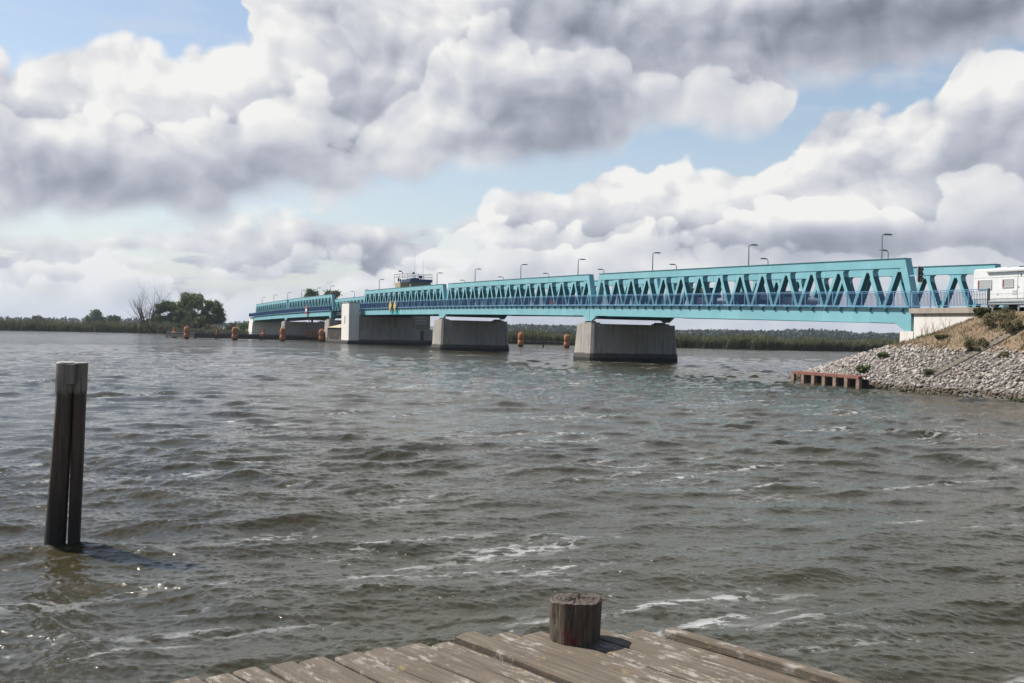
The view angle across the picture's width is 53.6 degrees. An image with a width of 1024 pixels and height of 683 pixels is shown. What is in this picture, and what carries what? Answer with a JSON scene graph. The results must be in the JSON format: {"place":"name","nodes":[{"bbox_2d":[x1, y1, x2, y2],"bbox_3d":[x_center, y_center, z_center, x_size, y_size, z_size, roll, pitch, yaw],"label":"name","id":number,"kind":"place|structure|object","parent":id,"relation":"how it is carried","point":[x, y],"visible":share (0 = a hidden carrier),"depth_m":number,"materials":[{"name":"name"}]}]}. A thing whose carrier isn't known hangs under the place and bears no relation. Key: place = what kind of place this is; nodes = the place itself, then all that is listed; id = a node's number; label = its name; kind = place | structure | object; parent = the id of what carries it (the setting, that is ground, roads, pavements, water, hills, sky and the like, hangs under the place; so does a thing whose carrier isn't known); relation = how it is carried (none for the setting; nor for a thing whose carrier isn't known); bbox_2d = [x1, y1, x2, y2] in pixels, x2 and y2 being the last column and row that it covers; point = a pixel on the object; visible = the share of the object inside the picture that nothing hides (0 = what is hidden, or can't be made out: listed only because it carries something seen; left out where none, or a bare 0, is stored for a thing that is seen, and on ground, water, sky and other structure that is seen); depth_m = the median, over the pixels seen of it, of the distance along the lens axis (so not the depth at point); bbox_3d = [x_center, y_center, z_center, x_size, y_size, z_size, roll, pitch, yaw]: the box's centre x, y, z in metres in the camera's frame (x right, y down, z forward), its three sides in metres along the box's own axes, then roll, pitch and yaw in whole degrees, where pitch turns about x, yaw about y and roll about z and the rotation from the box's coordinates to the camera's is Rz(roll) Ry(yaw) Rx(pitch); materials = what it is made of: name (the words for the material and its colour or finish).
{"place":"outdoors","nodes":[
{"label":"outdoors","id":0,"kind":"place"},
{"bbox_2d":[12,325,246,333],"bbox_3d":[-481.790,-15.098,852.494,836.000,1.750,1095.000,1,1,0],"label":"shore","id":1,"kind":"structure","parent":0,"point":[93,331],"depth_m":336.73,"materials":[{"name":"green plant"}]},
{"bbox_2d":[31,314,45,320],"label":"broadleaf tree","id":2,"kind":"object","parent":1,"relation":"on","point":[33,317],"visible":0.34,"depth_m":618.42,"materials":[{"name":"green plant"}]},
{"bbox_2d":[0,316,183,332],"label":"reeds","id":3,"kind":"object","parent":1,"relation":"on","point":[43,324],"visible":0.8,"depth_m":336.95,"materials":[{"name":"green plant"}]},
{"bbox_2d":[84,309,107,322],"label":"broadleaf tree","id":4,"kind":"object","parent":1,"relation":"on","point":[95,315],"visible":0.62,"depth_m":598.31,"materials":[{"name":"green plant"}]},
{"bbox_2d":[104,315,120,325],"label":"broadleaf tree","id":5,"kind":"object","parent":1,"relation":"on","point":[113,317],"visible":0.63,"depth_m":597.75,"materials":[{"name":"green plant"}]},
{"bbox_2d":[127,282,174,323],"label":"dead tree","id":6,"kind":"object","parent":1,"relation":"on","point":[154,311],"visible":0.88,"depth_m":344.49,"materials":[{"name":"brown plant"}]},
{"bbox_2d":[0,316,318,326],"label":"distant woods","id":7,"kind":"object","parent":1,"relation":"on","point":[72,319],"visible":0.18,"depth_m":1365.24,"materials":[{"name":"green plant"}]},
{"bbox_2d":[154,299,182,322],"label":"broadleaf tree","id":8,"kind":"object","parent":1,"relation":"on","point":[168,305],"visible":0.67,"depth_m":344.44,"materials":[{"name":"green plant"}]},
{"bbox_2d":[165,307,189,326],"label":"broadleaf tree","id":9,"kind":"object","parent":1,"relation":"on","point":[178,315],"visible":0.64,"depth_m":341.73,"materials":[{"name":"green plant"}]},
{"bbox_2d":[180,313,208,328],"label":"bush","id":10,"kind":"object","parent":1,"relation":"on","point":[197,322],"visible":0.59,"depth_m":337.86,"materials":[{"name":"green plant"}]},
{"bbox_2d":[141,327,248,333],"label":"shore grass","id":11,"kind":"structure","parent":1,"relation":"on","point":[191,329],"depth_m":325.94,"materials":[{"name":"green plant"}]},
{"bbox_2d":[177,291,213,326],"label":"broadleaf tree","id":12,"kind":"object","parent":1,"relation":"on","point":[191,303],"visible":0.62,"depth_m":347.82,"materials":[{"name":"green plant"}]},
{"bbox_2d":[202,324,217,329],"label":"bush","id":13,"kind":"object","parent":1,"relation":"on","point":[213,327],"visible":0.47,"depth_m":336.85,"materials":[{"name":"green plant"}]},
{"bbox_2d":[198,298,227,324],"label":"broadleaf tree","id":14,"kind":"object","parent":1,"relation":"on","point":[217,310],"visible":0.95,"depth_m":350.49,"materials":[{"name":"green plant"}]},
{"bbox_2d":[222,323,238,330],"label":"bush","id":15,"kind":"object","parent":1,"relation":"on","point":[232,325],"visible":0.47,"depth_m":319.76,"materials":[{"name":"green plant"}]},
{"bbox_2d":[236,321,248,330],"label":"bush","id":16,"kind":"object","parent":1,"relation":"on","point":[244,325],"visible":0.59,"depth_m":317.75,"materials":[{"name":"green plant"}]},
{"bbox_2d":[248,317,281,333],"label":"bridge abutment","id":17,"kind":"object","parent":1,"relation":"on","point":[268,327],"visible":0.36,"depth_m":311.41,"materials":[{"name":"concrete"}]},
{"bbox_2d":[303,288,322,321],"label":"broadleaf tree","id":18,"kind":"object","parent":1,"relation":"on","point":[309,292],"visible":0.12,"depth_m":419.12,"materials":[{"name":"green plant"}]},
{"bbox_2d":[323,289,340,320],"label":"broadleaf tree","id":19,"kind":"object","parent":1,"relation":"on","point":[336,293],"visible":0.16,"depth_m":420.64,"materials":[{"name":"green plant"}]},
{"bbox_2d":[0,330,1023,682],"bbox_3d":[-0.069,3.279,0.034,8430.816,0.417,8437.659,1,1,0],"label":"water","id":20,"kind":"structure","parent":0,"point":[264,504],"depth_m":18.96,"materials":[{"name":"grey liquid"}]},
{"bbox_2d":[44,362,87,544],"bbox_3d":[-6.444,2.353,14.523,0.649,4.122,0.332,1,1,0],"label":"mooring post","id":21,"kind":"object","parent":20,"relation":"in","point":[71,384],"visible":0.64,"depth_m":14.45,"materials":[{"name":"brown wood"}]},
{"bbox_2d":[184,325,189,338],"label":"dolphin","id":22,"kind":"object","parent":20,"relation":"in","point":[186,332],"visible":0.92,"depth_m":228.06},
{"bbox_2d":[232,326,237,339],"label":"dolphin","id":23,"kind":"object","parent":20,"relation":"in","point":[234,332],"visible":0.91,"depth_m":224.05},
{"bbox_2d":[166,332,318,340],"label":"fender beam","id":24,"kind":"structure","parent":20,"relation":"in","point":[194,336],"depth_m":226.44,"materials":[{"name":"brown wood"}]},
{"bbox_2d":[166,331,318,336],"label":"fender beam","id":25,"kind":"structure","parent":20,"relation":"in","point":[244,335],"depth_m":248.71,"materials":[{"name":"brown wood"}]},
{"bbox_2d":[280,326,285,340],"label":"dolphin","id":26,"kind":"object","parent":20,"relation":"in","point":[282,333],"visible":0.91,"depth_m":220.04},
{"bbox_2d":[281,320,324,334],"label":"bridge pier","id":27,"kind":"structure","parent":20,"relation":"in","point":[295,327],"depth_m":268.00,"materials":[{"name":"concrete"}]},
{"bbox_2d":[253,300,324,322],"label":"truss bridge span","id":28,"kind":"object","parent":27,"relation":"on","point":[274,311],"visible":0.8,"depth_m":289.60,"materials":[{"name":"teal paint"}]},
{"bbox_2d":[285,294,363,319],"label":"truss bridge span","id":29,"kind":"object","parent":27,"relation":"on","point":[324,307],"visible":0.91,"depth_m":245.76,"materials":[{"name":"teal paint"}]},
{"bbox_2d":[305,330,315,336],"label":"dolphin","id":30,"kind":"object","parent":20,"relation":"in","point":[306,333],"visible":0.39,"depth_m":258.71},
{"bbox_2d":[319,328,323,341],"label":"dolphin","id":31,"kind":"object","parent":20,"relation":"in","point":[321,335],"visible":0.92,"depth_m":226.46},
{"bbox_2d":[324,319,340,341],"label":"bridge pier","id":32,"kind":"structure","parent":20,"relation":"in","point":[329,323],"depth_m":225.21,"materials":[{"name":"concrete"}]},
{"bbox_2d":[326,302,420,344],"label":"pivot pier","id":33,"kind":"structure","parent":20,"relation":"in","point":[353,327],"depth_m":204.32,"materials":[{"name":"concrete"}]},
{"bbox_2d":[394,260,432,344],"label":"control tower","id":34,"kind":"structure","parent":33,"relation":"on","point":[423,323],"depth_m":212.46,"materials":[{"name":"concrete"}]},
{"bbox_2d":[416,317,425,323],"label":"window","id":35,"kind":"structure","parent":34,"relation":"in","point":[420,320],"depth_m":212.69,"materials":[{"name":"grey glass"}]},
{"bbox_2d":[431,318,508,350],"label":"bridge pier","id":36,"kind":"structure","parent":20,"relation":"in","point":[464,335],"depth_m":162.47,"materials":[{"name":"concrete"}]},
{"bbox_2d":[359,284,501,318],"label":"truss bridge span","id":37,"kind":"object","parent":36,"relation":"on","point":[423,300],"visible":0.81,"depth_m":180.66,"materials":[{"name":"teal paint"}]},
{"bbox_2d":[170,627,862,682],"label":"wooden jetty","id":38,"kind":"object","parent":20,"relation":"in","point":[674,655],"visible":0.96,"depth_m":5.01,"materials":[{"name":"brown wood"}]},
{"bbox_2d":[549,593,601,647],"bbox_3d":[0.338,1.533,5.457,0.271,0.334,0.272,2,1,39],"label":"sawn off pile","id":39,"kind":"object","parent":38,"relation":"on","point":[575,620],"visible":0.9,"depth_m":5.35,"materials":[{"name":"wood"}]},
{"bbox_2d":[518,331,523,346],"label":"dolphin","id":40,"kind":"object","parent":20,"relation":"in","point":[520,339],"visible":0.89,"depth_m":214.35},
{"bbox_2d":[508,340,574,346],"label":"fender beam","id":41,"kind":"structure","parent":20,"relation":"in","point":[543,343],"depth_m":214.21,"materials":[{"name":"brown wood"}]},
{"bbox_2d":[564,333,569,347],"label":"dolphin","id":42,"kind":"object","parent":20,"relation":"in","point":[566,340],"visible":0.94,"depth_m":209.97},
{"bbox_2d":[573,321,677,361],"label":"bridge pier","id":43,"kind":"structure","parent":20,"relation":"in","point":[598,341],"depth_m":118.36,"materials":[{"name":"concrete"}]},
{"bbox_2d":[441,274,664,322],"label":"truss bridge span","id":44,"kind":"object","parent":43,"relation":"on","point":[565,299],"visible":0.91,"depth_m":136.46,"materials":[{"name":"teal paint"}]},
{"bbox_2d":[791,371,868,388],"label":"sheet pile wall","id":45,"kind":"structure","parent":20,"relation":"in","point":[847,380],"depth_m":69.43,"materials":[{"name":"orange metal"}]},
{"bbox_2d":[0,0,1023,333],"label":"sky","id":46,"kind":"structure","parent":0,"point":[238,153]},
{"bbox_2d":[432,337,868,351],"bbox_3d":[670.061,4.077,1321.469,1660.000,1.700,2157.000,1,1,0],"label":"marsh","id":47,"kind":"structure","parent":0,"point":[755,349],"depth_m":247.57,"materials":[{"name":"plant"}]},
{"bbox_2d":[507,323,899,339],"bbox_3d":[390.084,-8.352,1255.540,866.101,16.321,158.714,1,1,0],"label":"distant forest","id":48,"kind":"object","parent":47,"relation":"on","point":[793,333],"visible":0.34,"depth_m":1187.50,"materials":[{"name":"green plant"}]},
{"bbox_2d":[508,329,899,350],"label":"reeds","id":49,"kind":"object","parent":47,"relation":"on","point":[753,341],"visible":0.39,"depth_m":248.68,"materials":[{"name":"green plant"}]},
{"bbox_2d":[515,329,899,340],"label":"distant hedgerow","id":50,"kind":"object","parent":47,"relation":"on","point":[693,334],"visible":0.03,"depth_m":713.24,"materials":[{"name":"green plant"}]},
{"bbox_2d":[798,311,1023,399],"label":"embankment","id":51,"kind":"structure","parent":0,"point":[990,337],"depth_m":64.59,"materials":[{"name":"soil"}]},
{"bbox_2d":[855,364,870,372],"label":"weed","id":52,"kind":"object","parent":51,"relation":"on","point":[861,369],"visible":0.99,"depth_m":69.61,"materials":[{"name":"green plant"}]},
{"bbox_2d":[877,351,890,357],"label":"weed","id":53,"kind":"object","parent":51,"relation":"on","point":[882,354],"visible":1,"depth_m":70.44,"materials":[{"name":"green plant"}]},
{"bbox_2d":[788,343,1023,401],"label":"riprap","id":54,"kind":"object","parent":51,"relation":"on","point":[855,360],"visible":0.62,"depth_m":64.46,"materials":[{"name":"stone"}]},
{"bbox_2d":[922,368,935,374],"bbox_3d":[26.580,1.954,64.362,1.110,0.549,1.038,1,1,0],"label":"bush","id":55,"kind":"object","parent":51,"relation":"on","point":[927,371],"visible":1,"depth_m":64.11,"materials":[{"name":"green plant"}]},
{"bbox_2d":[934,334,947,338],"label":"bush","id":56,"kind":"object","parent":51,"relation":"on","point":[936,336],"visible":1,"depth_m":68.04,"materials":[{"name":"green plant"}]},
{"bbox_2d":[900,307,986,341],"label":"bridge abutment","id":57,"kind":"object","parent":51,"relation":"on","point":[928,316],"visible":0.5,"depth_m":72.37,"materials":[{"name":"concrete"}]},
{"bbox_2d":[588,258,1008,330],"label":"truss bridge span","id":58,"kind":"object","parent":57,"relation":"on","point":[832,307],"visible":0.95,"depth_m":89.93,"materials":[{"name":"teal paint"}]},
{"bbox_2d":[691,287,724,303],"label":"car","id":59,"kind":"object","parent":58,"relation":"on","point":[701,290],"visible":0.14,"depth_m":102.12,"materials":[{"name":"white paint"}]},
{"bbox_2d":[748,244,757,264],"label":"street lamp","id":60,"kind":"object","parent":58,"relation":"on","point":[748,250],"visible":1,"depth_m":92.91,"materials":[{"name":"metal"}]},
{"bbox_2d":[737,291,770,305],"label":"car","id":61,"kind":"object","parent":58,"relation":"on","point":[765,300],"visible":0.11,"depth_m":95.88,"materials":[{"name":"paint"}]},
{"bbox_2d":[776,291,819,305],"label":"car","id":62,"kind":"object","parent":58,"relation":"on","point":[786,295],"visible":0.11,"depth_m":90.70,"materials":[{"name":"silver metal"}]},
{"bbox_2d":[881,233,892,258],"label":"street lamp","id":63,"kind":"object","parent":58,"relation":"on","point":[882,244],"visible":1,"depth_m":78.11,"materials":[{"name":"metal"}]},
{"bbox_2d":[910,266,923,282],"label":"traffic light","id":64,"kind":"object","parent":58,"relation":"hanging from","point":[920,274],"visible":1,"depth_m":73.17,"materials":[{"name":"metal"}]},
{"bbox_2d":[911,288,989,307],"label":"approach railing","id":65,"kind":"object","parent":57,"relation":"on","point":[929,303],"visible":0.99,"depth_m":71.08,"materials":[{"name":"metal"}]},
{"bbox_2d":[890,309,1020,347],"bbox_3d":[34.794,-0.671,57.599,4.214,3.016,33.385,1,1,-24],"label":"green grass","id":66,"kind":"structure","parent":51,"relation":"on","point":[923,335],"depth_m":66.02,"materials":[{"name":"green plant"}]},
{"bbox_2d":[888,309,1023,350],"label":"dry grass","id":67,"kind":"structure","parent":51,"relation":"on","point":[952,326],"depth_m":67.32,"materials":[{"name":"brown plant"}]},
{"bbox_2d":[917,323,1023,380],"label":"concrete stairs","id":68,"kind":"structure","parent":51,"relation":"on","point":[996,340],"depth_m":63.78,"materials":[{"name":"grey concrete"}]},
{"bbox_2d":[963,337,990,350],"bbox_3d":[29.409,0.175,64.222,1.683,1.009,1.452,1,1,12],"label":"bush","id":69,"kind":"object","parent":51,"relation":"on","point":[969,344],"visible":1,"depth_m":64.06,"materials":[{"name":"green plant"}]},
{"bbox_2d":[973,306,991,315],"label":"bush","id":70,"kind":"object","parent":51,"relation":"on","point":[979,311],"visible":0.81,"depth_m":67.64,"materials":[{"name":"green plant"}]},
{"bbox_2d":[980,309,1016,326],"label":"bush","id":71,"kind":"object","parent":51,"relation":"on","point":[990,319],"visible":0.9,"depth_m":65.65,"materials":[{"name":"green plant"}]},
{"bbox_2d":[991,307,1015,314],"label":"bush","id":72,"kind":"object","parent":51,"relation":"on","point":[1004,309],"visible":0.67,"depth_m":66.46,"materials":[{"name":"green plant"}]},
{"bbox_2d":[997,351,1009,356],"bbox_3d":[29.889,0.796,61.516,0.688,0.484,0.826,1,1,-23],"label":"bush","id":73,"kind":"object","parent":51,"relation":"on","point":[1005,353],"visible":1,"depth_m":61.31,"materials":[{"name":"green plant"}]},
{"bbox_2d":[988,300,1023,311],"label":"crash barrier","id":74,"kind":"object","parent":51,"relation":"on","point":[1007,302],"visible":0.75,"depth_m":66.62,"materials":[{"name":"metal"}]},
{"bbox_2d":[998,319,1023,331],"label":"bush","id":75,"kind":"object","parent":51,"relation":"on","point":[1006,324],"visible":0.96,"depth_m":63.58,"materials":[{"name":"green plant"}]},
{"bbox_2d":[990,307,1023,310],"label":"road","id":76,"kind":"structure","parent":0,"point":[1014,308],"depth_m":70.67,"materials":[{"name":"grey asphalt"}]},
{"bbox_2d":[973,266,1023,306],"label":"motorhome","id":77,"kind":"object","parent":76,"relation":"on","point":[1004,283],"visible":0.78,"depth_m":70.15,"materials":[{"name":"white paint"}]},
{"bbox_2d":[977,280,991,288],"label":"window","id":78,"kind":"structure","parent":77,"relation":"in","point":[982,284],"depth_m":71.28,"materials":[{"name":"grey plastic"}]},
{"bbox_2d":[1002,279,1013,287],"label":"window","id":79,"kind":"structure","parent":77,"relation":"in","point":[1005,282],"depth_m":69.57,"materials":[{"name":"grey plastic"}]}
]}

